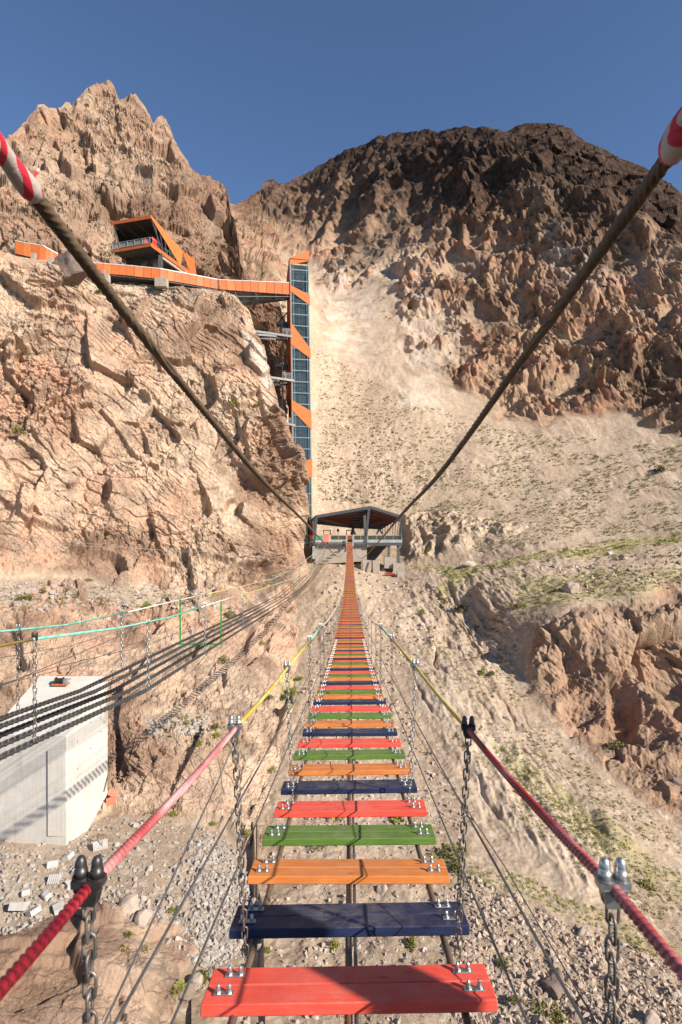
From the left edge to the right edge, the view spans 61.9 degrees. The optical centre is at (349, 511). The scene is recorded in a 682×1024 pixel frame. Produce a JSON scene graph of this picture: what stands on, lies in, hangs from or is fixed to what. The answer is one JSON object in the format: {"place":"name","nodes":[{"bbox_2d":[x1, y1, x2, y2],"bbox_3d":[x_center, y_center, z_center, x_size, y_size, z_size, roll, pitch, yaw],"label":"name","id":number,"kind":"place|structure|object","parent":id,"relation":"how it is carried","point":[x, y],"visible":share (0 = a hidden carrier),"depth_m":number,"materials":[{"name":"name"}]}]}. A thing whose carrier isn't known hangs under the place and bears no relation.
{"place":"outdoors","nodes":[
{"label":"outdoors","id":0,"kind":"place"},
{"bbox_2d":[0,80,287,419],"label":"rocky peak","id":1,"kind":"structure","parent":0,"point":[192,194],"depth_m":154.74,"materials":[{"name":"stone"}]},
{"bbox_2d":[108,215,195,284],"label":"lookout building","id":2,"kind":"structure","parent":1,"relation":"on","point":[148,251],"depth_m":122.83,"materials":[{"name":"orange metal"}]},
{"bbox_2d":[0,252,312,1023],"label":"cliff","id":3,"kind":"structure","parent":0,"point":[80,352],"depth_m":90.85,"materials":[{"name":"stone"}]},
{"bbox_2d":[15,240,57,262],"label":"cliff walkway","id":4,"kind":"structure","parent":3,"relation":"on","point":[30,250],"depth_m":108.29,"materials":[{"name":"metal"}]},
{"bbox_2d":[0,676,107,845],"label":"anchor block","id":5,"kind":"structure","parent":3,"relation":"on","point":[54,790],"depth_m":40.32,"materials":[{"name":"concrete"}]},
{"bbox_2d":[51,675,74,685],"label":"winch","id":6,"kind":"object","parent":5,"relation":"on","point":[63,681],"visible":1,"depth_m":44.80,"materials":[{"name":"black metal"}]},
{"bbox_2d":[53,250,87,285],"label":"boulder","id":7,"kind":"object","parent":3,"relation":"on","point":[71,270],"visible":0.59,"depth_m":105.48,"materials":[{"name":"stone"}]},
{"bbox_2d":[0,283,232,737],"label":"ledge rubble","id":8,"kind":"object","parent":3,"relation":"on","point":[149,729],"visible":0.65,"depth_m":73.56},
{"bbox_2d":[118,892,138,915],"bbox_3d":[-12.569,22.418,32.335,1.220,1.058,1.621,0,0,10],"label":"boulder","id":9,"kind":"object","parent":3,"relation":"on","point":[129,902],"visible":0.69,"depth_m":32.12,"materials":[{"name":"stone"}]},
{"bbox_2d":[0,817,258,988],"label":"bench rubble","id":10,"kind":"object","parent":3,"relation":"on","point":[142,899],"visible":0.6,"depth_m":35.52,"materials":[{"name":"stone"}]},
{"bbox_2d":[8,902,29,910],"bbox_3d":[-19.208,22.925,33.078,0.868,0.728,0.798,0,0,0],"label":"rubble chunk","id":11,"kind":"object","parent":10,"relation":"on","point":[17,906],"visible":0.99,"depth_m":32.82,"materials":[{"name":"concrete"}]},
{"bbox_2d":[25,905,41,916],"bbox_3d":[-18.136,22.893,32.631,0.573,0.470,0.630,0,0,27],"label":"rubble chunk","id":12,"kind":"object","parent":10,"relation":"on","point":[32,911],"visible":1,"depth_m":32.47,"materials":[{"name":"concrete"}]},
{"bbox_2d":[46,874,60,884],"bbox_3d":[-18.342,22.821,35.265,0.700,0.587,0.643,0,0,-9],"label":"rubble chunk","id":13,"kind":"object","parent":10,"relation":"on","point":[52,879],"visible":0.99,"depth_m":35.18,"materials":[{"name":"concrete"}]},
{"bbox_2d":[52,900,63,915],"bbox_3d":[-16.832,22.923,32.927,0.606,0.438,0.700,0,0,-36],"label":"rubble chunk","id":14,"kind":"object","parent":10,"relation":"on","point":[58,906],"visible":0.91,"depth_m":32.80,"materials":[{"name":"concrete"}]},
{"bbox_2d":[88,833,112,851],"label":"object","id":15,"kind":"object","parent":10,"relation":"on","point":[100,844],"visible":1,"depth_m":39.66,"materials":[{"name":"concrete"}]},
{"bbox_2d":[133,908,152,927],"bbox_3d":[-11.527,22.608,31.627,0.907,0.798,1.171,0,0,11],"label":"boulder","id":16,"kind":"object","parent":3,"relation":"on","point":[142,917],"visible":1,"depth_m":31.45,"materials":[{"name":"stone"}]},
{"bbox_2d":[1,290,285,747],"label":"ledge tufts","id":17,"kind":"object","parent":3,"relation":"on","point":[167,727],"visible":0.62,"depth_m":76.84,"materials":[{"name":"green plant"}]},
{"bbox_2d":[0,562,290,686],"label":"stay wire","id":18,"kind":"object","parent":3,"relation":"attached to","point":[113,638],"visible":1,"depth_m":11.95,"materials":[{"name":"metal"}]},
{"bbox_2d":[87,262,218,290],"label":"cliff walkway","id":19,"kind":"structure","parent":3,"relation":"on","point":[159,278],"depth_m":114.79,"materials":[{"name":"metal"}]},
{"bbox_2d":[0,550,316,657],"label":"guard wire","id":20,"kind":"object","parent":3,"relation":"attached to","point":[97,637],"visible":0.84,"depth_m":9.82,"materials":[{"name":"metal"}]},
{"bbox_2d":[0,542,326,684],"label":"guard wire","id":21,"kind":"object","parent":3,"relation":"attached to","point":[119,651],"visible":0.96,"depth_m":7.84,"materials":[{"name":"metal"}]},
{"bbox_2d":[171,975,185,996],"bbox_3d":[-8.341,23.029,27.656,0.870,0.472,0.970,0,0,-24],"label":"shrub","id":22,"kind":"object","parent":3,"relation":"on","point":[179,982],"visible":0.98,"depth_m":27.59,"materials":[{"name":"green plant"}]},
{"bbox_2d":[178,982,195,1000],"bbox_3d":[-8.343,24.346,28.671,1.151,0.987,0.855,0,0,-21],"label":"boulder","id":23,"kind":"object","parent":3,"relation":"on","point":[190,993],"visible":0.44,"depth_m":28.60,"materials":[{"name":"stone"}]},
{"bbox_2d":[188,972,202,990],"bbox_3d":[-8.003,24.413,29.439,0.782,0.865,0.818,0,0,-4],"label":"boulder","id":24,"kind":"object","parent":3,"relation":"on","point":[197,978],"visible":0.58,"depth_m":29.28,"materials":[{"name":"stone"}]},
{"bbox_2d":[179,599,221,644],"bbox_3d":[-4.008,2.959,15.300,1.140,1.218,0.046,0,0,0],"label":"green frame","id":25,"kind":"object","parent":3,"relation":"attached to","point":[200,643],"visible":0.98,"depth_m":15.28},
{"bbox_2d":[0,543,321,720],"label":"cable","id":26,"kind":"object","parent":25,"relation":"attached to","point":[13,713],"visible":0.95,"depth_m":10.84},
{"bbox_2d":[0,544,322,728],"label":"cable","id":27,"kind":"object","parent":25,"relation":"attached to","point":[45,709],"visible":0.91,"depth_m":9.68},
{"bbox_2d":[0,542,324,738],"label":"cable","id":28,"kind":"object","parent":25,"relation":"attached to","point":[12,730],"visible":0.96,"depth_m":9.23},
{"bbox_2d":[0,549,325,759],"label":"cable","id":29,"kind":"object","parent":25,"relation":"attached to","point":[23,746],"visible":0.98,"depth_m":7.99,"materials":[{"name":"metal"}]},
{"bbox_2d":[0,543,325,748],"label":"cable","id":30,"kind":"object","parent":25,"relation":"attached to","point":[13,739],"visible":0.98,"depth_m":8.57,"materials":[{"name":"metal"}]},
{"bbox_2d":[218,279,289,305],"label":"cliff walkway","id":31,"kind":"structure","parent":3,"relation":"on","point":[246,292],"depth_m":124.13,"materials":[{"name":"metal"}]},
{"bbox_2d":[170,555,346,1023],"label":"guard wire","id":32,"kind":"object","parent":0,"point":[195,967],"visible":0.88,"depth_m":2.49,"materials":[{"name":"metal"}]},
{"bbox_2d":[0,0,681,203],"label":"sky","id":33,"kind":"structure","parent":0,"point":[251,93],"materials":[{"name":"blue"}]},
{"bbox_2d":[191,126,681,1023],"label":"mountain slope","id":34,"kind":"structure","parent":0,"point":[589,678],"depth_m":140.13,"materials":[{"name":"stone"}]},
{"bbox_2d":[0,550,346,1000],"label":"hand rope","id":35,"kind":"object","parent":34,"relation":"on","point":[11,977],"visible":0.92,"depth_m":1.26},
{"bbox_2d":[70,855,106,1023],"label":"hanger chain","id":36,"kind":"object","parent":35,"relation":"hanging from","point":[94,879],"visible":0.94,"depth_m":1.16,"materials":[{"name":"metal"}]},
{"bbox_2d":[227,715,248,957],"bbox_3d":[-0.506,1.470,2.580,0.099,1.100,0.035,0,0,0],"label":"hanger chain","id":37,"kind":"object","parent":35,"relation":"hanging from","point":[231,724],"visible":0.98,"depth_m":2.58,"materials":[{"name":"metal"}]},
{"bbox_2d":[283,661,293,796],"bbox_3d":[-0.519,1.847,4.850,0.098,1.155,0.035,0,0,0],"label":"hanger chain","id":38,"kind":"object","parent":35,"relation":"hanging from","point":[285,665],"visible":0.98,"depth_m":4.85,"materials":[{"name":"metal"}]},
{"bbox_2d":[307,636,311,729],"bbox_3d":[-0.514,2.211,7.300,0.063,1.253,0.039,0,0,0],"label":"hanger chain","id":39,"kind":"object","parent":35,"relation":"hanging from","point":[309,689],"visible":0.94,"depth_m":7.29,"materials":[{"name":"metal"}]},
{"bbox_2d":[319,623,321,699],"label":"hanger chain","id":40,"kind":"object","parent":35,"relation":"hanging from","point":[320,664],"visible":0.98,"depth_m":9.74,"materials":[{"name":"metal"}]},
{"bbox_2d":[113,554,346,1023],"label":"guard wire","id":41,"kind":"object","parent":34,"relation":"on","point":[124,1006],"visible":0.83,"depth_m":1.88,"materials":[{"name":"metal"}]},
{"bbox_2d":[103,738,236,1023],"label":"thin wire","id":42,"kind":"object","parent":41,"relation":"attached to","point":[129,969],"visible":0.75,"depth_m":1.71,"materials":[{"name":"metal"}]},
{"bbox_2d":[255,250,312,547],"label":"lift tower","id":43,"kind":"structure","parent":34,"relation":"on","point":[295,339],"depth_m":126.63,"materials":[{"name":"orange glass"}]},
{"bbox_2d":[227,571,346,1023],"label":"deck cable","id":44,"kind":"object","parent":34,"relation":"on","point":[248,964],"visible":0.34,"depth_m":3.16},
{"bbox_2d":[247,856,449,883],"bbox_3d":[-0.007,2.186,3.496,1.200,0.085,0.239,0,-10,0],"label":"plank","id":45,"kind":"object","parent":44,"relation":"on","point":[273,870],"visible":1,"depth_m":3.44,"materials":[{"name":"orange paint"}]},
{"bbox_2d":[200,961,497,1016],"bbox_3d":[-0.003,2.003,2.414,1.200,0.085,0.239,-1,-9,0],"label":"plank","id":46,"kind":"object","parent":44,"relation":"on","point":[456,987],"visible":1,"depth_m":2.36,"materials":[{"name":"red paint"}]},
{"bbox_2d":[262,821,435,845],"bbox_3d":[-0.004,2.270,4.037,1.200,0.085,0.239,0,-8,0],"label":"plank","id":47,"kind":"object","parent":44,"relation":"on","point":[414,833],"visible":1,"depth_m":3.97,"materials":[{"name":"green paint"}]},
{"bbox_2d":[293,747,404,759],"bbox_3d":[-0.005,2.624,6.201,1.200,0.086,0.239,-1,-9,0],"label":"plank","id":48,"kind":"object","parent":44,"relation":"on","point":[306,754],"visible":1,"depth_m":6.11,"materials":[{"name":"green paint"}]},
{"bbox_2d":[229,899,469,938],"bbox_3d":[-0.002,2.095,2.955,1.200,0.085,0.239,-1,-10,0],"label":"plank","id":49,"kind":"object","parent":44,"relation":"on","point":[438,918],"visible":0.95,"depth_m":2.90,"materials":[{"name":"blue paint"}]},
{"bbox_2d":[302,726,396,736],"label":"plank","id":50,"kind":"object","parent":44,"relation":"on","point":[328,732],"visible":0.99,"depth_m":7.18,"materials":[{"name":"blue paint"}]},
{"bbox_2d":[308,710,390,718],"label":"plank","id":51,"kind":"object","parent":44,"relation":"on","point":[370,715],"visible":0.98,"depth_m":8.26,"materials":[{"name":"green paint"}]},
{"bbox_2d":[313,697,385,704],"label":"plank","id":52,"kind":"object","parent":44,"relation":"on","point":[377,701],"visible":1,"depth_m":9.33,"materials":[{"name":"blue paint"}]},
{"bbox_2d":[317,687,381,693],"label":"plank","id":53,"kind":"object","parent":44,"relation":"on","point":[360,691],"visible":0.83,"depth_m":10.41,"materials":[{"name":"green paint"}]},
{"bbox_2d":[323,669,375,673],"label":"plank","id":54,"kind":"object","parent":44,"relation":"on","point":[351,672],"visible":0.9,"depth_m":13.12,"materials":[{"name":"red paint"}]},
{"bbox_2d":[288,760,411,775],"bbox_3d":[0.002,2.540,5.660,1.200,0.085,0.239,-1,-9,0],"label":"plank","id":55,"kind":"object","parent":44,"relation":"on","point":[396,768],"visible":0.95,"depth_m":5.57,"materials":[{"name":"orange paint"}]},
{"bbox_2d":[311,704,388,711],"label":"plank","id":56,"kind":"object","parent":44,"relation":"on","point":[380,707],"visible":1,"depth_m":8.79,"materials":[{"name":"red paint"}]},
{"bbox_2d":[321,679,378,684],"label":"plank","id":57,"kind":"object","parent":44,"relation":"on","point":[372,682],"visible":0.93,"depth_m":11.49,"materials":[{"name":"blue paint"}]},
{"bbox_2d":[326,663,373,667],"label":"plank","id":58,"kind":"object","parent":44,"relation":"on","point":[350,666],"visible":1,"depth_m":14.20,"materials":[{"name":"orange paint"}]},
{"bbox_2d":[330,652,369,655],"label":"plank","id":59,"kind":"object","parent":44,"relation":"on","point":[347,654],"visible":0.99,"depth_m":16.90,"materials":[{"name":"green paint"}]},
{"bbox_2d":[2,103,678,391],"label":"mountain scrub","id":60,"kind":"object","parent":34,"relation":"on","point":[199,233],"visible":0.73,"depth_m":183.30,"materials":[{"name":"green plant"}]},
{"bbox_2d":[316,546,366,563],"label":"abutment","id":61,"kind":"object","parent":34,"relation":"on","point":[331,557],"visible":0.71,"depth_m":121.60,"materials":[{"name":"concrete"}]},
{"bbox_2d":[344,705,352,1023],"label":"deck cable","id":62,"kind":"object","parent":34,"relation":"on","point":[348,1018],"visible":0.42,"depth_m":3.17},
{"bbox_2d":[281,777,416,794],"bbox_3d":[-0.006,2.453,5.120,1.200,0.085,0.239,-1,-9,0],"label":"plank","id":63,"kind":"object","parent":62,"relation":"on","point":[400,785],"visible":0.85,"depth_m":5.04,"materials":[{"name":"blue paint"}]},
{"bbox_2d":[298,736,400,747],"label":"plank","id":64,"kind":"object","parent":62,"relation":"on","point":[349,742],"visible":1,"depth_m":6.66,"materials":[{"name":"red paint"}]},
{"bbox_2d":[318,684,380,689],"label":"plank","id":65,"kind":"object","parent":62,"relation":"on","point":[373,686],"visible":0.91,"depth_m":11.00,"materials":[{"name":"red paint"}]},
{"bbox_2d":[325,667,374,670],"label":"plank","id":66,"kind":"object","parent":62,"relation":"on","point":[348,669],"visible":0.99,"depth_m":13.66,"materials":[{"name":"blue paint"}]},
{"bbox_2d":[274,797,426,817],"bbox_3d":[0.008,2.367,4.579,1.200,0.085,0.239,-1,-9,0],"label":"plank","id":67,"kind":"object","parent":62,"relation":"on","point":[361,808],"visible":1,"depth_m":4.51,"materials":[{"name":"red paint"}]},
{"bbox_2d":[306,718,394,726],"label":"plank","id":68,"kind":"object","parent":62,"relation":"on","point":[351,723],"visible":0.96,"depth_m":7.72,"materials":[{"name":"orange paint"}]},
{"bbox_2d":[351,705,358,1023],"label":"deck wire","id":69,"kind":"object","parent":62,"relation":"attached to","point":[356,1019],"visible":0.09,"depth_m":3.18,"materials":[{"name":"metal"}]},
{"bbox_2d":[362,560,370,572],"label":"footing","id":70,"kind":"object","parent":34,"relation":"on","point":[366,565],"visible":0.76,"depth_m":119.50,"materials":[{"name":"concrete"}]},
{"bbox_2d":[372,560,379,573],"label":"footing","id":71,"kind":"object","parent":34,"relation":"on","point":[375,566],"visible":0.91,"depth_m":119.40,"materials":[{"name":"concrete"}]},
{"bbox_2d":[384,556,393,568],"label":"footing","id":72,"kind":"object","parent":34,"relation":"on","point":[388,562],"visible":0.9,"depth_m":120.40,"materials":[{"name":"concrete"}]},
{"bbox_2d":[392,563,403,572],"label":"footing","id":73,"kind":"object","parent":34,"relation":"on","point":[398,567],"visible":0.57,"depth_m":119.80,"materials":[{"name":"concrete"}]},
{"bbox_2d":[308,506,402,562],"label":"bridge pavilion","id":74,"kind":"structure","parent":73,"relation":"on","point":[367,518],"depth_m":121.00,"materials":[{"name":"grey metal"}]},
{"bbox_2d":[0,537,321,632],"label":"hand rope","id":75,"kind":"object","parent":74,"relation":"attached to","point":[30,628],"visible":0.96,"depth_m":10.58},
{"bbox_2d":[15,624,20,709],"bbox_3d":[-4.604,2.157,7.900,0.064,1.205,0.054,0,0,0],"label":"hanger chain","id":76,"kind":"object","parent":75,"relation":"hanging from","point":[17,626],"visible":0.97,"depth_m":7.90,"materials":[{"name":"metal"}]},
{"bbox_2d":[3,554,315,684],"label":"guard wire","id":77,"kind":"object","parent":76,"relation":"hanging from","point":[123,647],"visible":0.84,"depth_m":10.99,"materials":[{"name":"metal"}]},
{"bbox_2d":[0,536,327,646],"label":"hand rope","id":78,"kind":"object","parent":74,"relation":"attached to","point":[48,637],"visible":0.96,"depth_m":7.87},
{"bbox_2d":[31,631,37,742],"bbox_3d":[-3.403,1.895,6.150,0.064,1.205,0.054,0,0,0],"label":"hanger chain","id":79,"kind":"object","parent":78,"relation":"hanging from","point":[35,636],"visible":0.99,"depth_m":6.15,"materials":[{"name":"metal"}]},
{"bbox_2d":[0,540,327,721],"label":"guard wire","id":80,"kind":"object","parent":79,"relation":"hanging from","point":[124,674],"visible":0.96,"depth_m":8.01,"materials":[{"name":"metal"}]},
{"bbox_2d":[146,619,149,690],"bbox_3d":[-3.405,2.412,9.600,0.064,1.205,0.054,0,0,0],"label":"hanger chain","id":81,"kind":"object","parent":78,"relation":"hanging from","point":[148,623],"visible":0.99,"depth_m":9.60,"materials":[{"name":"metal"}]},
{"bbox_2d":[0,132,345,556],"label":"cable","id":82,"kind":"object","parent":74,"relation":"attached to","point":[23,180],"visible":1,"depth_m":2.72,"materials":[{"name":"brown metal"}]},
{"bbox_2d":[379,711,471,1023],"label":"deck cable","id":83,"kind":"object","parent":34,"relation":"on","point":[466,1018],"visible":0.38,"depth_m":2.84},
{"bbox_2d":[315,692,383,698],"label":"plank","id":84,"kind":"object","parent":83,"relation":"on","point":[350,696],"visible":0.91,"depth_m":9.87,"materials":[{"name":"orange paint"}]},
{"bbox_2d":[321,676,377,680],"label":"plank","id":85,"kind":"object","parent":83,"relation":"on","point":[325,678],"visible":1,"depth_m":12.04,"materials":[{"name":"orange paint"}]},
{"bbox_2d":[322,672,376,676],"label":"plank","id":86,"kind":"object","parent":83,"relation":"on","point":[349,675],"visible":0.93,"depth_m":12.58,"materials":[{"name":"green paint"}]},
{"bbox_2d":[326,661,372,664],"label":"plank","id":87,"kind":"object","parent":83,"relation":"on","point":[348,663],"visible":0.97,"depth_m":14.74,"materials":[{"name":"green paint"}]},
{"bbox_2d":[243,819,681,1023],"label":"ravine gravel","id":88,"kind":"structure","parent":34,"relation":"on","point":[589,999],"depth_m":31.68,"materials":[{"name":"gravel"}]},
{"bbox_2d":[187,839,262,973],"bbox_3d":[-7.527,24.510,34.889,4.483,1.675,15.814,0,0,-18],"label":"rubble fan","id":89,"kind":"object","parent":88,"relation":"on","point":[215,961],"visible":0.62,"depth_m":35.38},
{"bbox_2d":[376,884,387,895],"bbox_3d":[2.179,25.276,38.174,0.735,0.647,0.976,0,0,9],"label":"boulder","id":90,"kind":"object","parent":88,"relation":"on","point":[382,889],"visible":0.95,"depth_m":38.01,"materials":[{"name":"stone"}]},
{"bbox_2d":[405,936,416,952],"bbox_3d":[3.510,24.620,32.463,0.708,0.684,1.125,0,0,0],"label":"shrub","id":91,"kind":"object","parent":88,"relation":"on","point":[412,945],"visible":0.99,"depth_m":32.50,"materials":[{"name":"green plant"}]},
{"bbox_2d":[433,841,466,860],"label":"shrub","id":92,"kind":"object","parent":88,"relation":"on","point":[451,853],"visible":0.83,"depth_m":42.07,"materials":[{"name":"green plant"}]},
{"bbox_2d":[531,996,566,1023],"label":"shrub","id":93,"kind":"object","parent":88,"relation":"on","point":[557,1013],"visible":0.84,"depth_m":28.09,"materials":[{"name":"green plant"}]},
{"bbox_2d":[542,968,563,1000],"bbox_3d":[11.045,25.082,30.271,1.841,0.620,1.166,0,0,-40],"label":"boulder","id":94,"kind":"object","parent":88,"relation":"on","point":[552,986],"visible":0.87,"depth_m":29.85,"materials":[{"name":"stone"}]},
{"bbox_2d":[644,1009,659,1023],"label":"boulder","id":95,"kind":"object","parent":88,"relation":"on","point":[651,1016],"visible":1,"depth_m":27.66,"materials":[{"name":"stone"}]},
{"bbox_2d":[301,394,681,826],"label":"slope rubble","id":96,"kind":"object","parent":34,"relation":"on","point":[679,562],"visible":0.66,"depth_m":94.57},
{"bbox_2d":[317,353,681,940],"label":"scrub","id":97,"kind":"object","parent":34,"relation":"on","point":[564,574],"visible":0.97,"depth_m":120.59,"materials":[{"name":"green plant"}]},
{"bbox_2d":[352,542,681,979],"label":"hand rope","id":98,"kind":"object","parent":34,"relation":"on","point":[663,949],"visible":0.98,"depth_m":1.34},
{"bbox_2d":[408,659,418,793],"bbox_3d":[0.545,1.828,4.850,0.098,1.155,0.035,0,0,0],"label":"hanger chain","id":99,"kind":"object","parent":98,"relation":"hanging from","point":[414,695],"visible":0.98,"depth_m":4.85,"materials":[{"name":"metal"}]},
{"bbox_2d":[454,716,475,958],"bbox_3d":[0.521,1.474,2.580,0.099,1.100,0.035,0,0,0],"label":"hanger chain","id":100,"kind":"object","parent":98,"relation":"hanging from","point":[465,725],"visible":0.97,"depth_m":2.58,"materials":[{"name":"metal"}]},
{"bbox_2d":[594,857,630,1023],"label":"hanger chain","id":101,"kind":"object","parent":98,"relation":"hanging from","point":[606,880],"visible":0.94,"depth_m":1.16,"materials":[{"name":"metal"}]},
{"bbox_2d":[354,107,681,558],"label":"cable","id":102,"kind":"object","parent":34,"relation":"on","point":[670,150],"visible":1,"depth_m":2.83,"materials":[{"name":"brown metal"}]},
{"bbox_2d":[404,531,681,957],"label":"grass","id":103,"kind":"structure","parent":34,"relation":"on","point":[587,819],"depth_m":54.63,"materials":[{"name":"green plant"}]},
{"bbox_2d":[561,582,579,592],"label":"boulder","id":104,"kind":"object","parent":34,"relation":"on","point":[570,587],"visible":0.9,"depth_m":87.68,"materials":[{"name":"stone"}]},
{"bbox_2d":[637,879,655,890],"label":"shrub","id":105,"kind":"object","parent":34,"relation":"on","point":[644,882],"visible":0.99,"depth_m":41.95,"materials":[{"name":"green plant"}]},
{"bbox_2d":[352,545,528,1023],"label":"guard wire","id":106,"kind":"object","parent":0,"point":[504,968],"visible":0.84,"depth_m":2.48,"materials":[{"name":"metal"}]},
{"bbox_2d":[352,544,586,1023],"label":"guard wire","id":107,"kind":"object","parent":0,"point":[575,1007],"visible":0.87,"depth_m":1.88,"materials":[{"name":"metal"}]},
{"bbox_2d":[387,658,597,1023],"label":"thin wire","id":108,"kind":"object","parent":107,"relation":"attached to","point":[516,887],"visible":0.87,"depth_m":2.49,"materials":[{"name":"metal"}]},
{"bbox_2d":[507,123,681,243],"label":"ridge","id":109,"kind":"structure","parent":0,"point":[661,206],"depth_m":363.13,"materials":[{"name":"stone"}]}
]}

